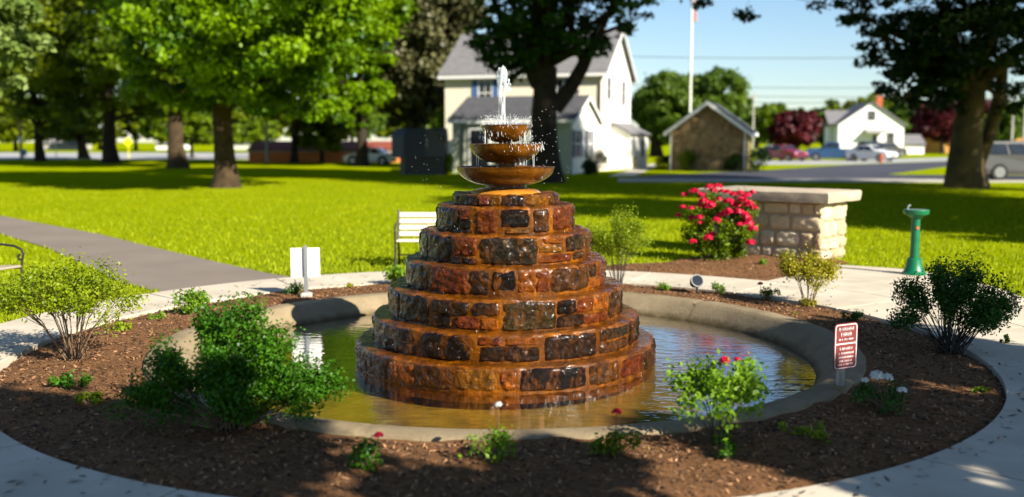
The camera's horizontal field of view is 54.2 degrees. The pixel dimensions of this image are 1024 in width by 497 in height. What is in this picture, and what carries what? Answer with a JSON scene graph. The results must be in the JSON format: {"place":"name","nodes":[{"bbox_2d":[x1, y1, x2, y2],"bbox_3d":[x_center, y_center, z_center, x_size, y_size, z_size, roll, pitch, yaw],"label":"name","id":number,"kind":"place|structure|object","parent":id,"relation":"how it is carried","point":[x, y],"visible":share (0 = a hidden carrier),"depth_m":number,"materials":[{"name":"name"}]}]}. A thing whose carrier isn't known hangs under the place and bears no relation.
{"place":"outdoors","nodes":[
{"label":"outdoors","id":0,"kind":"place"},
{"bbox_2d":[0,153,248,158],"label":"street","id":1,"kind":"structure","parent":0,"point":[121,156],"depth_m":118.82,"materials":[{"name":"grey asphalt"}]},
{"bbox_2d":[0,216,288,291],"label":"asphalt path","id":2,"kind":"structure","parent":0,"point":[161,269],"depth_m":15.94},
{"bbox_2d":[154,142,189,149],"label":"distant house","id":3,"kind":"structure","parent":0,"point":[163,146],"depth_m":207.70,"materials":[{"name":"white paint"}]},
{"bbox_2d":[234,139,274,149],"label":"distant house","id":4,"kind":"structure","parent":0,"point":[244,146],"depth_m":207.65,"materials":[{"name":"white"}]},
{"bbox_2d":[247,141,399,162],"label":"brick building","id":5,"kind":"structure","parent":0,"point":[279,151],"depth_m":86.77,"materials":[{"name":"brick"}]},
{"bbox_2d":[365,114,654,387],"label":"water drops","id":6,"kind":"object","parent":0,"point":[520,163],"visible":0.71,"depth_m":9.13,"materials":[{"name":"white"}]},
{"bbox_2d":[0,255,1023,496],"bbox_3d":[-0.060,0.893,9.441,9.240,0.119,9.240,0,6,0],"label":"mulch bed","id":7,"kind":"object","parent":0,"point":[551,488],"visible":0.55,"depth_m":6.18,"materials":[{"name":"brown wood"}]},
{"bbox_2d":[47,369,93,389],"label":"bedding plant","id":8,"kind":"object","parent":7,"relation":"on","point":[68,381],"visible":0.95,"depth_m":7.55,"materials":[{"name":"green plant"}]},
{"bbox_2d":[0,247,149,360],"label":"shrub","id":9,"kind":"object","parent":7,"relation":"on","point":[84,299],"visible":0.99,"depth_m":8.43,"materials":[{"name":"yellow plant"}]},
{"bbox_2d":[74,388,105,404],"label":"bedding plant","id":10,"kind":"object","parent":7,"relation":"on","point":[96,397],"visible":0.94,"depth_m":7.17,"materials":[{"name":"green plant"}]},
{"bbox_2d":[113,321,132,331],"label":"bedding plant","id":11,"kind":"object","parent":7,"relation":"on","point":[122,327],"visible":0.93,"depth_m":9.89,"materials":[{"name":"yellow plant"}]},
{"bbox_2d":[164,287,211,314],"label":"bedding plant","id":12,"kind":"object","parent":7,"relation":"on","point":[192,300],"visible":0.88,"depth_m":10.81,"materials":[{"name":"green plant"}]},
{"bbox_2d":[98,286,354,434],"bbox_3d":[-1.856,0.744,6.512,1.621,0.973,0.786,0,6,0],"label":"shrub","id":13,"kind":"object","parent":7,"relation":"on","point":[231,359],"visible":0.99,"depth_m":6.49,"materials":[{"name":"green plant"}]},
{"bbox_2d":[282,280,303,294],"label":"bedding plant","id":14,"kind":"object","parent":7,"relation":"on","point":[296,289],"visible":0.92,"depth_m":12.21,"materials":[{"name":"green plant"}]},
{"bbox_2d":[290,245,319,296],"bbox_3d":[-2.485,0.295,12.030,0.345,0.670,0.140,-1,6,-8],"label":"notice sign","id":15,"kind":"object","parent":7,"relation":"on","point":[305,262],"visible":0.93,"depth_m":12.03,"materials":[{"name":"metal"}]},
{"bbox_2d":[347,431,383,473],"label":"rose plant","id":16,"kind":"object","parent":7,"relation":"on","point":[368,451],"visible":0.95,"depth_m":5.75,"materials":[{"name":"green plant"}]},
{"bbox_2d":[381,263,405,283],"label":"bedding plant","id":17,"kind":"object","parent":7,"relation":"on","point":[398,271],"visible":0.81,"depth_m":12.97,"materials":[{"name":"green plant"}]},
{"bbox_2d":[458,401,525,464],"bbox_3d":[-0.129,1.110,5.833,0.410,0.421,0.263,-5,8,-40],"label":"rose plant","id":18,"kind":"object","parent":7,"relation":"on","point":[499,444],"visible":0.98,"depth_m":5.86,"materials":[{"name":"green plant"}]},
{"bbox_2d":[143,292,866,441],"bbox_3d":[-0.059,1.013,9.453,6.481,0.361,6.478,0,6,0],"label":"fountain basin","id":19,"kind":"object","parent":7,"relation":"on","point":[812,344],"visible":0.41,"depth_m":9.01,"materials":[{"name":"concrete"}]},
{"bbox_2d":[198,314,815,428],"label":"water","id":20,"kind":"structure","parent":19,"relation":"in","point":[790,372],"depth_m":8.15,"materials":[{"name":"liquid"}]},
{"bbox_2d":[355,124,655,402],"bbox_3d":[-0.057,-0.015,9.340,2.816,2.265,2.815,0,6,0],"label":"stone fountain","id":21,"kind":"object","parent":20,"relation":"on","point":[537,320],"visible":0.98,"depth_m":8.56,"materials":[{"name":"stone"}]},
{"bbox_2d":[496,66,508,123],"bbox_3d":[-0.067,-1.406,9.195,0.144,0.552,0.142,-3,7,-29],"label":"water jet","id":22,"kind":"object","parent":21,"relation":"on","point":[506,86],"visible":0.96,"depth_m":9.19,"materials":[{"name":"white"}]},
{"bbox_2d":[584,408,647,456],"bbox_3d":[0.608,1.118,5.916,0.301,0.351,0.270,-4,7,-30],"label":"rose plant","id":23,"kind":"object","parent":7,"relation":"on","point":[613,443],"visible":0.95,"depth_m":5.90,"materials":[{"name":"green plant"}]},
{"bbox_2d":[582,203,661,283],"bbox_3d":[1.336,-0.035,12.926,1.013,1.138,1.081,5,8,37],"label":"shrub","id":24,"kind":"object","parent":7,"relation":"on","point":[625,235],"visible":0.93,"depth_m":12.72,"materials":[{"name":"green plant"}]},
{"bbox_2d":[690,274,703,293],"bbox_3d":[2.277,0.468,12.402,0.170,0.306,0.177,-2,6,-15],"label":"floodlight","id":25,"kind":"object","parent":7,"relation":"on","point":[696,281],"visible":0.94,"depth_m":12.36,"materials":[{"name":"black metal"}]},
{"bbox_2d":[710,280,725,293],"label":"bedding plant","id":26,"kind":"object","parent":7,"relation":"on","point":[720,287],"visible":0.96,"depth_m":12.31,"materials":[{"name":"green plant"}]},
{"bbox_2d":[662,348,777,444],"bbox_3d":[1.274,0.936,6.209,0.655,0.651,0.826,3,7,28],"label":"shrub","id":27,"kind":"object","parent":7,"relation":"on","point":[714,385],"visible":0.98,"depth_m":6.12,"materials":[{"name":"green plant"}]},
{"bbox_2d":[718,440,738,460],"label":"bedding plant","id":28,"kind":"object","parent":7,"relation":"on","point":[727,450],"visible":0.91,"depth_m":5.88,"materials":[{"name":"green plant"}]},
{"bbox_2d":[757,282,780,299],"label":"flowering plant","id":29,"kind":"object","parent":7,"relation":"on","point":[764,293],"visible":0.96,"depth_m":11.92,"materials":[{"name":"green plant"}]},
{"bbox_2d":[778,420,830,442],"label":"bedding plant","id":30,"kind":"object","parent":7,"relation":"on","point":[818,433],"visible":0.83,"depth_m":6.36,"materials":[{"name":"green plant"}]},
{"bbox_2d":[773,242,843,306],"bbox_3d":[3.418,0.345,11.461,0.796,0.794,0.921,0,6,0],"label":"shrub","id":31,"kind":"object","parent":7,"relation":"on","point":[810,266],"visible":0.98,"depth_m":11.34,"materials":[{"name":"yellow plant"}]},
{"bbox_2d":[833,322,857,393],"bbox_3d":[2.453,0.850,7.461,0.235,0.608,0.110,-3,7,-28],"label":"warning sign","id":32,"kind":"object","parent":7,"relation":"on","point":[845,347],"visible":1,"depth_m":7.42,"materials":[{"name":"metal"}]},
{"bbox_2d":[841,309,864,320],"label":"bedding plant","id":33,"kind":"object","parent":7,"relation":"on","point":[855,315],"visible":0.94,"depth_m":10.50,"materials":[{"name":"green plant"}]},
{"bbox_2d":[848,370,912,415],"bbox_3d":[2.585,1.016,7.003,0.392,0.349,0.434,3,7,29],"label":"rose plant","id":34,"kind":"object","parent":7,"relation":"on","point":[869,394],"visible":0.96,"depth_m":6.97,"materials":[{"name":"green plant"}]},
{"bbox_2d":[885,250,1023,354],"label":"shrub","id":35,"kind":"object","parent":7,"relation":"on","point":[984,309],"visible":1,"depth_m":8.88,"materials":[{"name":"green plant"}]},
{"bbox_2d":[0,142,1023,323],"bbox_3d":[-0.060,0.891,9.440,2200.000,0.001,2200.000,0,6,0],"label":"lawn","id":36,"kind":"structure","parent":0,"point":[31,173],"depth_m":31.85,"materials":[{"name":"green plant"}]},
{"bbox_2d":[0,243,24,284],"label":"park bench","id":37,"kind":"object","parent":36,"relation":"on","point":[5,267],"visible":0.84,"depth_m":11.76,"materials":[{"name":"beige wood"}]},
{"bbox_2d":[18,120,22,158],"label":"utility pole","id":38,"kind":"object","parent":36,"relation":"on","point":[20,137],"visible":0.36,"depth_m":103.55,"materials":[{"name":"brown wood"}]},
{"bbox_2d":[0,97,48,151],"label":"distant tree","id":39,"kind":"object","parent":36,"relation":"on","point":[9,130],"visible":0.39,"depth_m":166.73,"materials":[{"name":"green plant"}]},
{"bbox_2d":[0,0,57,97],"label":"park tree","id":40,"kind":"object","parent":36,"relation":"on","point":[14,34],"visible":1,"depth_m":27.95,"materials":[{"name":"green plant"}]},
{"bbox_2d":[0,10,96,160],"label":"park tree","id":41,"kind":"object","parent":36,"relation":"on","point":[52,129],"visible":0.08,"depth_m":90.66,"materials":[{"name":"green plant"}]},
{"bbox_2d":[43,140,91,149],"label":"distant house","id":42,"kind":"structure","parent":36,"relation":"on","point":[60,145],"depth_m":207.67,"materials":[{"name":"concrete"}]},
{"bbox_2d":[56,115,102,158],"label":"park tree","id":43,"kind":"object","parent":36,"relation":"on","point":[83,127],"visible":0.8,"depth_m":102.75,"materials":[{"name":"green plant"}]},
{"bbox_2d":[3,0,171,163],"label":"park tree","id":44,"kind":"object","parent":36,"relation":"on","point":[57,73],"visible":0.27,"depth_m":81.77,"materials":[{"name":"green plant"}]},
{"bbox_2d":[75,95,130,149],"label":"distant tree","id":45,"kind":"object","parent":36,"relation":"on","point":[98,119],"visible":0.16,"depth_m":195.37,"materials":[{"name":"green plant"}]},
{"bbox_2d":[101,102,147,149],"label":"distant tree","id":46,"kind":"object","parent":36,"relation":"on","point":[131,127],"visible":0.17,"depth_m":192.61,"materials":[{"name":"green plant"}]},
{"bbox_2d":[53,0,254,167],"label":"park tree","id":47,"kind":"object","parent":36,"relation":"on","point":[100,47],"visible":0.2,"depth_m":67.06,"materials":[{"name":"green plant"}]},
{"bbox_2d":[134,112,195,144],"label":"distant tree","id":48,"kind":"object","parent":36,"relation":"on","point":[151,129],"visible":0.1,"depth_m":175.69,"materials":[{"name":"green plant"}]},
{"bbox_2d":[156,112,213,157],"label":"young tree","id":49,"kind":"object","parent":36,"relation":"on","point":[199,133],"visible":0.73,"depth_m":106.74,"materials":[{"name":"green plant"}]},
{"bbox_2d":[94,0,409,187],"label":"maple tree","id":50,"kind":"object","parent":36,"relation":"on","point":[212,54],"visible":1,"depth_m":35.94,"materials":[{"name":"green plant"}]},
{"bbox_2d":[232,116,279,146],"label":"young tree","id":51,"kind":"object","parent":36,"relation":"on","point":[254,130],"visible":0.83,"depth_m":106.84,"materials":[{"name":"green plant"}]},
{"bbox_2d":[231,102,290,139],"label":"distant tree","id":52,"kind":"object","parent":36,"relation":"on","point":[236,115],"visible":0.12,"depth_m":165.89,"materials":[{"name":"green plant"}]},
{"bbox_2d":[263,118,268,162],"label":"utility pole","id":53,"kind":"object","parent":36,"relation":"on","point":[266,145],"visible":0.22,"depth_m":85.04,"materials":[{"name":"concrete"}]},
{"bbox_2d":[261,18,354,162],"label":"park tree","id":54,"kind":"object","parent":36,"relation":"on","point":[294,156],"visible":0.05,"depth_m":83.28,"materials":[{"name":"green plant"}]},
{"bbox_2d":[287,115,351,162],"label":"young tree","id":55,"kind":"object","parent":36,"relation":"on","point":[330,135],"visible":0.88,"depth_m":83.88,"materials":[{"name":"green plant"}]},
{"bbox_2d":[316,96,389,140],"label":"distant tree","id":56,"kind":"object","parent":36,"relation":"on","point":[372,118],"visible":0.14,"depth_m":166.82,"materials":[{"name":"green plant"}]},
{"bbox_2d":[314,0,420,166],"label":"park tree","id":57,"kind":"object","parent":36,"relation":"on","point":[364,80],"visible":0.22,"depth_m":71.98,"materials":[{"name":"green plant"}]},
{"bbox_2d":[343,147,396,164],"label":"parked car","id":58,"kind":"object","parent":36,"relation":"on","point":[380,156],"visible":0.76,"depth_m":78.69,"materials":[{"name":"white paint"}]},
{"bbox_2d":[371,108,405,138],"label":"distant tree","id":59,"kind":"object","parent":36,"relation":"on","point":[386,133],"visible":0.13,"depth_m":188.92,"materials":[{"name":"green plant"}]},
{"bbox_2d":[394,209,435,266],"bbox_3d":[-0.966,-0.134,14.933,1.532,0.868,0.600,0,6,0],"label":"park bench","id":60,"kind":"object","parent":36,"relation":"on","point":[411,227],"visible":0.48,"depth_m":15.12,"materials":[{"name":"white wood"}]},
{"bbox_2d":[391,128,447,174],"bbox_3d":[-5.200,-5.508,56.665,3.118,2.583,2.685,0,6,0],"label":"storage container","id":61,"kind":"object","parent":36,"relation":"on","point":[419,151],"visible":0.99,"depth_m":55.44,"materials":[{"name":"black metal"}]},
{"bbox_2d":[425,130,444,156],"bbox_3d":[-4.265,-5.811,55.327,1.113,1.470,0.090,0,6,0],"label":"door","id":62,"kind":"structure","parent":61,"relation":"in","point":[434,139],"depth_m":55.32,"materials":[{"name":"grey paint"}]},
{"bbox_2d":[372,0,493,129],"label":"copper beech tree","id":63,"kind":"object","parent":36,"relation":"on","point":[434,34],"visible":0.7,"depth_m":73.74,"materials":[{"name":"green plant"}]},
{"bbox_2d":[435,104,444,127],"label":"young tree","id":64,"kind":"object","parent":36,"relation":"on","point":[440,117],"visible":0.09,"depth_m":68.95,"materials":[{"name":"green plant"}]},
{"bbox_2d":[444,153,453,174],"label":"shrub","id":65,"kind":"object","parent":36,"relation":"on","point":[448,162],"visible":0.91,"depth_m":55.90,"materials":[{"name":"green plant"}]},
{"bbox_2d":[463,0,682,182],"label":"maple tree","id":66,"kind":"object","parent":36,"relation":"on","point":[539,48],"visible":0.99,"depth_m":44.51,"materials":[{"name":"green plant"}]},
{"bbox_2d":[581,148,609,174],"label":"round shrub","id":67,"kind":"object","parent":36,"relation":"on","point":[590,165],"visible":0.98,"depth_m":55.89,"materials":[{"name":"green plant"}]},
{"bbox_2d":[653,154,671,168],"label":"shrub","id":68,"kind":"object","parent":36,"relation":"on","point":[664,160],"visible":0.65,"depth_m":66.12,"materials":[{"name":"green plant"}]},
{"bbox_2d":[675,149,698,170],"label":"shrub","id":69,"kind":"object","parent":36,"relation":"on","point":[690,156],"visible":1,"depth_m":63.45,"materials":[{"name":"green plant"}]},
{"bbox_2d":[689,1,692,112],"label":"flagpole","id":70,"kind":"object","parent":36,"relation":"on","point":[690,91],"visible":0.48,"depth_m":94.49,"materials":[{"name":"white metal"}]},
{"bbox_2d":[630,65,754,156],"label":"round tree","id":71,"kind":"object","parent":36,"relation":"on","point":[659,104],"visible":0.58,"depth_m":113.30,"materials":[{"name":"green plant"}]},
{"bbox_2d":[663,101,757,170],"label":"stone shed","id":72,"kind":"structure","parent":36,"relation":"on","point":[712,135],"depth_m":63.28,"materials":[{"name":"brown stone"}]},
{"bbox_2d":[606,255,847,280],"bbox_3d":[3.162,0.315,14.791,4.776,0.107,2.674,-4,7,-33],"label":"mulch patch","id":73,"kind":"object","parent":36,"relation":"on","point":[729,269],"visible":0.43,"depth_m":14.79,"materials":[{"name":"brown wood"}]},
{"bbox_2d":[674,183,760,260],"bbox_3d":[3.254,-0.367,15.765,1.435,1.310,0.874,0,6,0],"label":"rose bush","id":74,"kind":"object","parent":73,"relation":"on","point":[720,247],"visible":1,"depth_m":15.73,"materials":[{"name":"red plant"}]},
{"bbox_2d":[720,152,740,170],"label":"shrub","id":75,"kind":"object","parent":36,"relation":"on","point":[735,158],"visible":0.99,"depth_m":62.69,"materials":[{"name":"green plant"}]},
{"bbox_2d":[741,103,768,147],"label":"tree","id":76,"kind":"object","parent":36,"relation":"on","point":[746,120],"visible":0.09,"depth_m":243.88,"materials":[{"name":"green plant"}]},
{"bbox_2d":[743,146,772,171],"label":"shrub","id":77,"kind":"object","parent":36,"relation":"on","point":[761,154],"visible":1,"depth_m":59.45,"materials":[{"name":"green plant"}]},
{"bbox_2d":[748,103,789,144],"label":"tree","id":78,"kind":"object","parent":36,"relation":"on","point":[763,119],"visible":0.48,"depth_m":223.62,"materials":[{"name":"green plant"}]},
{"bbox_2d":[697,186,861,260],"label":"limestone pillar","id":79,"kind":"structure","parent":36,"relation":"on","point":[789,218],"depth_m":16.03,"materials":[{"name":"beige stone"}]},
{"bbox_2d":[766,108,824,149],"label":"purple plum tree","id":80,"kind":"object","parent":36,"relation":"on","point":[795,129],"visible":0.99,"depth_m":117.44,"materials":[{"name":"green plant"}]},
{"bbox_2d":[618,179,1023,181],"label":"driveway edge","id":81,"kind":"object","parent":36,"relation":"on","point":[796,180],"visible":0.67,"depth_m":46.52,"materials":[{"name":"concrete"}]},
{"bbox_2d":[809,98,841,147],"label":"tree","id":82,"kind":"object","parent":36,"relation":"on","point":[820,113],"visible":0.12,"depth_m":238.36,"materials":[{"name":"green plant"}]},
{"bbox_2d":[824,96,868,123],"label":"tree","id":83,"kind":"object","parent":36,"relation":"on","point":[847,104],"visible":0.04,"depth_m":229.62,"materials":[{"name":"green plant"}]},
{"bbox_2d":[690,0,1023,188],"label":"maple tree","id":84,"kind":"object","parent":36,"relation":"on","point":[933,50],"visible":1,"depth_m":39.32,"materials":[{"name":"green plant"}]},
{"bbox_2d":[866,93,898,109],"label":"tree","id":85,"kind":"object","parent":36,"relation":"on","point":[871,98],"visible":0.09,"depth_m":236.64,"materials":[{"name":"green plant"}]},
{"bbox_2d":[880,142,906,156],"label":"parked car","id":86,"kind":"object","parent":36,"relation":"on","point":[894,147],"visible":0.32,"depth_m":115.68,"materials":[{"name":"paint"}]},
{"bbox_2d":[887,101,915,133],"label":"tree","id":87,"kind":"object","parent":36,"relation":"on","point":[900,112],"visible":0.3,"depth_m":214.87,"materials":[{"name":"green plant"}]},
{"bbox_2d":[908,98,991,153],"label":"purple plum tree","id":88,"kind":"object","parent":36,"relation":"on","point":[935,125],"visible":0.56,"depth_m":142.59,"materials":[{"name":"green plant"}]},
{"bbox_2d":[923,138,1021,152],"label":"wooden fence","id":89,"kind":"object","parent":36,"relation":"on","point":[932,147],"visible":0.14,"depth_m":149.17,"materials":[{"name":"orange wood"}]},
{"bbox_2d":[983,110,1022,140],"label":"young tree","id":90,"kind":"object","parent":36,"relation":"on","point":[1004,129],"visible":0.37,"depth_m":130.90,"materials":[{"name":"green plant"}]},
{"bbox_2d":[0,265,1023,496],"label":"concrete walk","id":91,"kind":"structure","parent":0,"point":[995,468],"depth_m":7.33,"materials":[{"name":"grey concrete"}]},
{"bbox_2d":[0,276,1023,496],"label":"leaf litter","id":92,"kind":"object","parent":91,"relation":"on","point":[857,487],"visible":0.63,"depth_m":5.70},
{"bbox_2d":[901,204,929,275],"bbox_3d":[5.643,-0.126,13.996,0.350,0.986,0.350,0,6,0],"label":"drinking fountain","id":93,"kind":"object","parent":91,"relation":"on","point":[913,263],"visible":1,"depth_m":13.94,"materials":[{"name":"green metal"}]},
{"bbox_2d":[17,0,1023,141],"label":"sky","id":94,"kind":"structure","parent":0,"point":[799,50],"materials":[{"name":"blue"}]},
{"bbox_2d":[437,29,650,173],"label":"cream house","id":95,"kind":"structure","parent":0,"point":[594,114],"depth_m":63.10,"materials":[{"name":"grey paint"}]},
{"bbox_2d":[470,130,488,165],"bbox_3d":[-1.902,-5.670,58.544,1.151,2.462,0.026,2,7,19],"label":"door","id":96,"kind":"structure","parent":95,"relation":"in","point":[475,135],"depth_m":58.55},
{"bbox_2d":[478,80,491,96],"bbox_3d":[-1.748,-10.084,64.830,1.003,1.690,0.076,2,7,19],"label":"window","id":97,"kind":"structure","parent":95,"relation":"in","point":[484,86],"depth_m":64.82,"materials":[{"name":"white glass"}]},
{"bbox_2d":[575,130,580,157],"bbox_3d":[3.801,-6.045,57.688,0.076,1.609,1.188,2,7,19],"label":"window","id":98,"kind":"structure","parent":95,"relation":"in","point":[577,132],"depth_m":57.76,"materials":[{"name":"glass"}]},
{"bbox_2d":[587,130,592,157],"bbox_3d":[4.692,-6.314,60.259,0.076,1.675,1.093,2,7,19],"label":"window","id":99,"kind":"structure","parent":95,"relation":"in","point":[590,132],"depth_m":60.37,"materials":[{"name":"white paint"}]},
{"bbox_2d":[610,164,655,175],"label":"garden path","id":100,"kind":"structure","parent":0,"point":[634,172],"depth_m":59.09,"materials":[{"name":"concrete"}]},
{"bbox_2d":[626,161,1023,178],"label":"driveway","id":101,"kind":"structure","parent":0,"point":[869,171],"depth_m":57.42,"materials":[{"name":"grey asphalt"}]},
{"bbox_2d":[985,141,1023,179],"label":"parked car","id":102,"kind":"object","parent":101,"relation":"on","point":[1005,160],"visible":0.47,"depth_m":46.98,"materials":[{"name":"paint"}]},
{"bbox_2d":[753,157,947,164],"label":"street","id":103,"kind":"structure","parent":0,"point":[784,162],"depth_m":90.43,"materials":[{"name":"grey asphalt"}]},
{"bbox_2d":[766,145,807,160],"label":"parked car","id":104,"kind":"object","parent":103,"relation":"on","point":[786,152],"visible":0.88,"depth_m":92.75,"materials":[{"name":"red paint"}]},
{"bbox_2d":[806,142,852,160],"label":"parked car","id":105,"kind":"object","parent":103,"relation":"on","point":[830,150],"visible":0.57,"depth_m":94.78,"materials":[{"name":"blue paint"}]},
{"bbox_2d":[845,145,897,161],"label":"parked car","id":106,"kind":"object","parent":103,"relation":"on","point":[864,152],"visible":0.84,"depth_m":91.20,"materials":[{"name":"white paint"}]},
{"bbox_2d":[823,96,906,148],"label":"white house","id":107,"kind":"structure","parent":0,"point":[851,127],"depth_m":132.00,"materials":[{"name":"paint"}]},
{"bbox_2d":[903,134,926,153],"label":"garage","id":108,"kind":"structure","parent":0,"point":[914,143],"depth_m":140.38,"materials":[{"name":"white paint"}]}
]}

